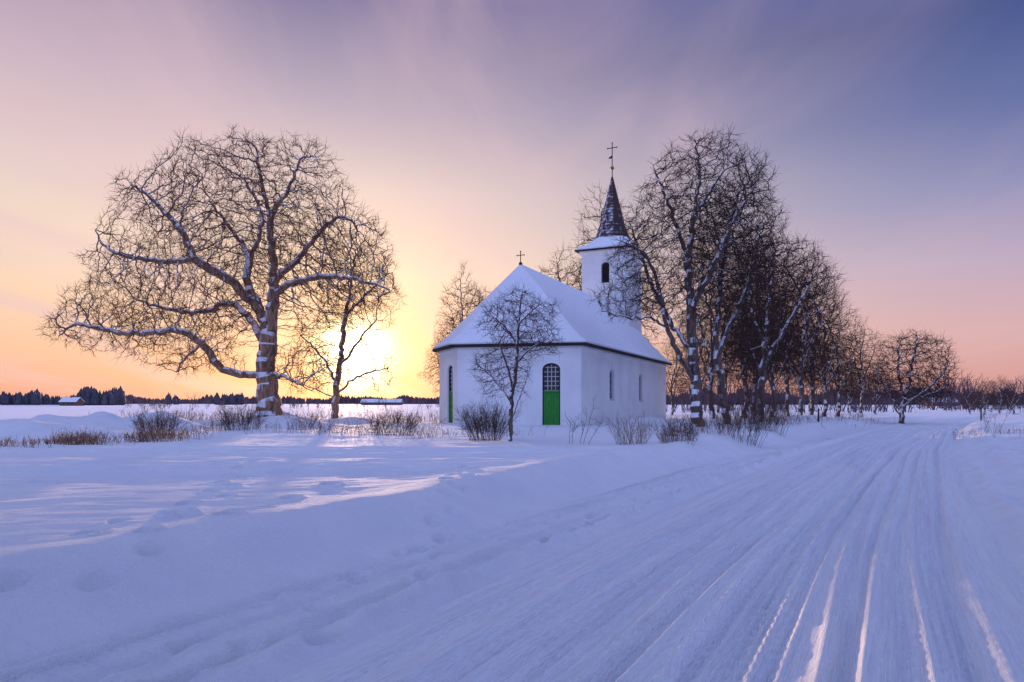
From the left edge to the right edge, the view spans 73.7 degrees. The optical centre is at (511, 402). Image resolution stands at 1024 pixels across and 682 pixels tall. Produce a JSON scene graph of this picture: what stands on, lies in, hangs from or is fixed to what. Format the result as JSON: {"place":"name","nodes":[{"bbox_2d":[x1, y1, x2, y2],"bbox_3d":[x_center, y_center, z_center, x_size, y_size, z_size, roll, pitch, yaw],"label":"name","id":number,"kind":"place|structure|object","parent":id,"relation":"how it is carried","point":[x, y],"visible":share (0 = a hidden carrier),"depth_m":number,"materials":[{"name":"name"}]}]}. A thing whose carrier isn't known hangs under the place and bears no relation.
{"place":"outdoors","nodes":[
{"label":"outdoors","id":0,"kind":"place"},
{"bbox_2d":[360,398,402,404],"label":"barn","id":1,"kind":"structure","parent":0,"point":[387,401],"depth_m":515.96,"materials":[{"name":"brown wood"}]},
{"bbox_2d":[0,404,1023,681],"bbox_3d":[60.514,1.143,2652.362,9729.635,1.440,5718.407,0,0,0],"label":"snowy ground","id":2,"kind":"structure","parent":0,"point":[260,554],"depth_m":8.75,"materials":[{"name":"white snow"}]},
{"bbox_2d":[58,395,84,405],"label":"farmhouse","id":3,"kind":"object","parent":2,"relation":"on","point":[71,401],"visible":1,"depth_m":377.22,"materials":[{"name":"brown wood"}]},
{"bbox_2d":[0,386,244,404],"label":"distant spruce forest","id":4,"kind":"object","parent":2,"relation":"on","point":[93,396],"visible":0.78,"depth_m":495.62,"materials":[{"name":"plant"}]},
{"bbox_2d":[124,403,185,434],"bbox_3d":[-14.114,0.673,27.052,2.377,1.331,1.937,0,0,0],"label":"bare shrub","id":5,"kind":"object","parent":2,"relation":"on","point":[162,421],"visible":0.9,"depth_m":26.89,"materials":[{"name":"brown plant"}]},
{"bbox_2d":[158,404,193,431],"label":"sapling","id":6,"kind":"object","parent":2,"relation":"on","point":[176,417],"visible":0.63,"depth_m":29.98,"materials":[{"name":"brown plant"}]},
{"bbox_2d":[35,125,398,416],"bbox_3d":[-17.239,-7.962,41.931,20.517,18.073,13.059,0,0,0],"label":"oak tree","id":7,"kind":"object","parent":2,"relation":"on","point":[265,375],"visible":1,"depth_m":40.82,"materials":[{"name":"brown plant"}]},
{"bbox_2d":[215,400,273,430],"bbox_3d":[-12.391,0.577,31.159,2.609,1.568,2.333,0,0,24],"label":"bare shrub","id":8,"kind":"object","parent":2,"relation":"on","point":[229,421],"visible":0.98,"depth_m":30.89,"materials":[{"name":"brown plant"}]},
{"bbox_2d":[283,404,326,429],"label":"bare shrub","id":9,"kind":"object","parent":2,"relation":"on","point":[298,419],"visible":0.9,"depth_m":33.96,"materials":[{"name":"brown plant"}]},
{"bbox_2d":[282,233,408,418],"bbox_3d":[-12.189,-5.605,50.172,8.983,14.286,10.087,0,0,0],"label":"ash tree","id":10,"kind":"object","parent":2,"relation":"on","point":[336,387],"visible":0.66,"depth_m":49.83,"materials":[{"name":"brown plant"}]},
{"bbox_2d":[355,404,422,436],"bbox_3d":[-5.049,0.670,27.880,2.926,1.486,2.400,0,0,0],"label":"bare shrub","id":11,"kind":"object","parent":2,"relation":"on","point":[408,422],"visible":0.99,"depth_m":27.79,"materials":[{"name":"brown plant"}]},
{"bbox_2d":[417,310,459,395],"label":"bare tree","id":12,"kind":"object","parent":2,"relation":"on","point":[436,365],"visible":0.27,"depth_m":79.50,"materials":[{"name":"brown plant"}]},
{"bbox_2d":[430,258,486,383],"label":"bare tree","id":13,"kind":"object","parent":2,"relation":"on","point":[460,302],"visible":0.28,"depth_m":73.66,"materials":[{"name":"brown plant"}]},
{"bbox_2d":[451,282,493,328],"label":"bare tree","id":14,"kind":"object","parent":2,"relation":"on","point":[469,312],"visible":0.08,"depth_m":87.61,"materials":[{"name":"brown plant"}]},
{"bbox_2d":[450,397,523,440],"bbox_3d":[-0.963,0.560,24.559,2.438,1.709,2.373,0,0,29],"label":"bare shrub","id":15,"kind":"object","parent":2,"relation":"on","point":[479,424],"visible":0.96,"depth_m":24.37,"materials":[{"name":"brown plant"}]},
{"bbox_2d":[0,402,1023,447],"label":"dry weed strip","id":16,"kind":"object","parent":2,"relation":"on","point":[72,439],"visible":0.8,"depth_m":27.82,"materials":[{"name":"brown plant"}]},
{"bbox_2d":[465,281,567,440],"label":"young roadside tree","id":17,"kind":"object","parent":2,"relation":"on","point":[515,370],"visible":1,"depth_m":23.42,"materials":[{"name":"brown plant"}]},
{"bbox_2d":[432,142,671,424],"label":"church","id":18,"kind":"structure","parent":2,"relation":"on","point":[613,366],"depth_m":43.00,"materials":[{"name":"white paint"}]},
{"bbox_2d":[449,393,452,421],"bbox_3d":[-3.728,0.311,42.722,0.090,1.877,0.920,0,0,-23],"label":"door","id":19,"kind":"structure","parent":18,"relation":"in","point":[450,394],"depth_m":42.75,"materials":[{"name":"green paint"}]},
{"bbox_2d":[544,392,558,424],"bbox_3d":[2.344,0.387,40.461,0.920,2.027,0.090,0,0,10],"label":"door","id":20,"kind":"structure","parent":18,"relation":"in","point":[551,399],"depth_m":40.43,"materials":[{"name":"green paint"}]},
{"bbox_2d":[602,263,608,281],"bbox_3d":[8.485,-11.675,61.446,0.750,1.850,0.001,0,0,25],"label":"tower window dark","id":21,"kind":"structure","parent":18,"relation":"in","point":[604,264],"depth_m":61.47,"materials":[{"name":"black glass"}]},
{"bbox_2d":[610,370,611,398],"bbox_3d":[6.532,-1.245,45.743,0.100,2.050,1.050,0,0,25],"label":"window frame","id":22,"kind":"structure","parent":18,"relation":"in","point":[610,370],"depth_m":46.14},
{"bbox_2d":[639,375,640,400],"bbox_3d":[9.789,-1.200,52.776,0.100,2.100,1.050,0,0,25],"label":"window frame","id":23,"kind":"structure","parent":18,"relation":"in","point":[639,375],"depth_m":53.16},
{"bbox_2d":[536,243,581,290],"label":"bare tree","id":24,"kind":"object","parent":2,"relation":"on","point":[558,272],"visible":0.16,"depth_m":83.24,"materials":[{"name":"brown plant"}]},
{"bbox_2d":[125,386,1022,404],"bbox_3d":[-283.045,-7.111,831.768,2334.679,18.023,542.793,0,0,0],"label":"distant forest line","id":25,"kind":"object","parent":2,"relation":"on","point":[346,399],"visible":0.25,"depth_m":941.22,"materials":[{"name":"black plant"}]},
{"bbox_2d":[127,363,1023,412],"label":"distant scrub woodland","id":26,"kind":"object","parent":2,"relation":"on","point":[854,407],"visible":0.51,"depth_m":154.24,"materials":[{"name":"brown plant"}]},
{"bbox_2d":[562,398,607,443],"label":"sapling","id":27,"kind":"object","parent":2,"relation":"on","point":[584,426],"visible":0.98,"depth_m":22.38,"materials":[{"name":"brown plant"}]},
{"bbox_2d":[566,180,670,345],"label":"bare tree","id":28,"kind":"object","parent":2,"relation":"on","point":[592,238],"visible":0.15,"depth_m":81.55,"materials":[{"name":"brown plant"}]},
{"bbox_2d":[604,410,663,444],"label":"dry weeds","id":29,"kind":"object","parent":2,"relation":"on","point":[630,432],"visible":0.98,"depth_m":21.73,"materials":[{"name":"brown plant"}]},
{"bbox_2d":[659,339,689,414],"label":"bare tree","id":30,"kind":"object","parent":2,"relation":"on","point":[670,388],"visible":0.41,"depth_m":87.92,"materials":[{"name":"brown plant"}]},
{"bbox_2d":[646,412,704,441],"bbox_3d":[5.334,0.825,22.503,2.042,1.062,1.188,0,0,0],"label":"bare shrub","id":31,"kind":"object","parent":2,"relation":"on","point":[684,428],"visible":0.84,"depth_m":22.48,"materials":[{"name":"brown plant"}]},
{"bbox_2d":[654,423,697,444],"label":"dry weeds","id":32,"kind":"object","parent":2,"relation":"on","point":[662,439],"visible":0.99,"depth_m":21.42,"materials":[{"name":"brown plant"}]},
{"bbox_2d":[586,122,784,426],"bbox_3d":[9.409,-6.688,37.999,10.881,16.511,10.279,0,0,0],"label":"birch tree","id":33,"kind":"object","parent":2,"relation":"on","point":[692,299],"visible":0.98,"depth_m":37.09,"materials":[{"name":"brown plant"}]},
{"bbox_2d":[663,298,732,399],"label":"bare tree","id":34,"kind":"object","parent":2,"relation":"on","point":[685,380],"visible":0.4,"depth_m":72.02,"materials":[{"name":"brown plant"}]},
{"bbox_2d":[665,213,759,418],"bbox_3d":[16.983,-7.095,56.074,8.362,17.079,7.912,0,0,-19],"label":"bare tree","id":35,"kind":"object","parent":2,"relation":"on","point":[710,354],"visible":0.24,"depth_m":55.87,"materials":[{"name":"brown plant"}]},
{"bbox_2d":[680,295,752,395],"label":"bare tree","id":36,"kind":"object","parent":2,"relation":"on","point":[726,364],"visible":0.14,"depth_m":79.89,"materials":[{"name":"brown plant"}]},
{"bbox_2d":[689,381,779,446],"bbox_3d":[8.536,0.374,25.862,2.963,2.732,3.646,0,0,33],"label":"bare shrub","id":37,"kind":"object","parent":2,"relation":"on","point":[744,411],"visible":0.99,"depth_m":25.93,"materials":[{"name":"brown plant"}]},
{"bbox_2d":[680,163,792,424],"bbox_3d":[13.381,-6.103,41.094,6.719,15.881,9.950,0,0,0],"label":"birch tree","id":38,"kind":"object","parent":2,"relation":"on","point":[719,348],"visible":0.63,"depth_m":40.77,"materials":[{"name":"brown plant"}]},
{"bbox_2d":[714,302,786,414],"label":"bare tree","id":39,"kind":"object","parent":2,"relation":"on","point":[748,376],"visible":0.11,"depth_m":83.61,"materials":[{"name":"brown plant"}]},
{"bbox_2d":[704,233,797,417],"bbox_3d":[21.943,-7.324,61.351,9.920,17.715,8.593,0,0,40],"label":"bare tree","id":40,"kind":"object","parent":2,"relation":"on","point":[744,379],"visible":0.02,"depth_m":61.70,"materials":[{"name":"brown plant"}]},
{"bbox_2d":[711,228,800,417],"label":"bare tree","id":41,"kind":"object","parent":2,"relation":"on","point":[754,372],"visible":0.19,"depth_m":53.46,"materials":[{"name":"brown plant"}]},
{"bbox_2d":[725,364,810,423],"bbox_3d":[15.493,-0.594,42.281,6.058,3.951,4.749,0,0,15],"label":"bare shrub","id":42,"kind":"object","parent":2,"relation":"on","point":[747,394],"visible":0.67,"depth_m":41.95,"materials":[{"name":"brown plant"}]},
{"bbox_2d":[723,231,813,417],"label":"bare tree","id":43,"kind":"object","parent":2,"relation":"on","point":[772,382],"visible":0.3,"depth_m":49.80,"materials":[{"name":"brown plant"}]},
{"bbox_2d":[739,382,804,434],"bbox_3d":[11.677,0.272,31.032,3.149,2.666,2.344,0,0,0],"label":"bare shrub","id":44,"kind":"object","parent":2,"relation":"on","point":[776,411],"visible":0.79,"depth_m":30.98,"materials":[{"name":"brown plant"}]},
{"bbox_2d":[725,231,852,421],"bbox_3d":[18.161,-4.944,46.052,7.118,13.534,9.297,0,0,0],"label":"birch tree","id":45,"kind":"object","parent":2,"relation":"on","point":[766,355],"visible":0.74,"depth_m":45.58,"materials":[{"name":"brown plant"}]},
{"bbox_2d":[752,254,829,415],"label":"bare tree","id":46,"kind":"object","parent":2,"relation":"on","point":[787,385],"visible":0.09,"depth_m":73.91,"materials":[{"name":"brown plant"}]},
{"bbox_2d":[742,235,849,414],"bbox_3d":[22.335,-6.308,54.147,7.559,15.415,7.819,0,0,-38],"label":"bare tree","id":47,"kind":"object","parent":2,"relation":"on","point":[800,383],"visible":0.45,"depth_m":53.67,"materials":[{"name":"brown plant"}]},
{"bbox_2d":[774,254,849,414],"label":"bare tree","id":48,"kind":"object","parent":2,"relation":"on","point":[812,402],"visible":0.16,"depth_m":65.73,"materials":[{"name":"brown plant"}]},
{"bbox_2d":[782,336,841,414],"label":"bare tree","id":49,"kind":"object","parent":2,"relation":"on","point":[806,392],"visible":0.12,"depth_m":89.95,"materials":[{"name":"brown plant"}]},
{"bbox_2d":[786,284,867,416],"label":"bare tree","id":50,"kind":"object","parent":2,"relation":"on","point":[826,382],"visible":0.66,"depth_m":59.63,"materials":[{"name":"brown plant"}]},
{"bbox_2d":[807,309,874,416],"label":"bare tree","id":51,"kind":"object","parent":2,"relation":"on","point":[839,395],"visible":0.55,"depth_m":65.62,"materials":[{"name":"brown plant"}]},
{"bbox_2d":[829,364,873,413],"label":"bare tree","id":52,"kind":"object","parent":2,"relation":"on","point":[849,402],"visible":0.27,"depth_m":99.81,"materials":[{"name":"brown plant"}]},
{"bbox_2d":[835,316,891,416],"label":"bare tree","id":53,"kind":"object","parent":2,"relation":"on","point":[863,391],"visible":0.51,"depth_m":69.84,"materials":[{"name":"brown plant"}]},
{"bbox_2d":[854,361,894,414],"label":"bare tree","id":54,"kind":"object","parent":2,"relation":"on","point":[874,392],"visible":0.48,"depth_m":95.77,"materials":[{"name":"brown plant"}]},
{"bbox_2d":[866,327,964,423],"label":"willow tree","id":55,"kind":"object","parent":2,"relation":"on","point":[904,396],"visible":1,"depth_m":54.40,"materials":[{"name":"brown plant"}]},
{"bbox_2d":[958,386,982,413],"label":"bare tree","id":56,"kind":"object","parent":2,"relation":"on","point":[969,404],"visible":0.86,"depth_m":103.85,"materials":[{"name":"brown plant"}]},
{"bbox_2d":[971,379,998,414],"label":"bare tree","id":57,"kind":"object","parent":2,"relation":"on","point":[984,400],"visible":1,"depth_m":97.91,"materials":[{"name":"brown plant"}]},
{"bbox_2d":[982,375,1014,413],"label":"bare tree","id":58,"kind":"object","parent":2,"relation":"on","point":[1000,394],"visible":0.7,"depth_m":103.87,"materials":[{"name":"brown plant"}]},
{"bbox_2d":[977,396,1022,432],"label":"sapling","id":59,"kind":"object","parent":2,"relation":"on","point":[983,415],"visible":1,"depth_m":34.26,"materials":[{"name":"brown plant"}]},
{"bbox_2d":[1000,382,1023,414],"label":"bare tree","id":60,"kind":"object","parent":2,"relation":"on","point":[1013,399],"visible":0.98,"depth_m":97.97,"materials":[{"name":"brown plant"}]},
{"bbox_2d":[0,0,1023,401],"label":"sky","id":61,"kind":"structure","parent":0,"point":[893,130],"materials":[{"name":"purple"}]},
{"bbox_2d":[274,413,1023,681],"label":"snow road","id":62,"kind":"structure","parent":0,"point":[876,556],"depth_m":6.00,"materials":[{"name":"white snow"}]},
{"bbox_2d":[922,395,957,405],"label":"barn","id":63,"kind":"structure","parent":0,"point":[937,403],"depth_m":326.57,"materials":[{"name":"brown wood"}]}
]}

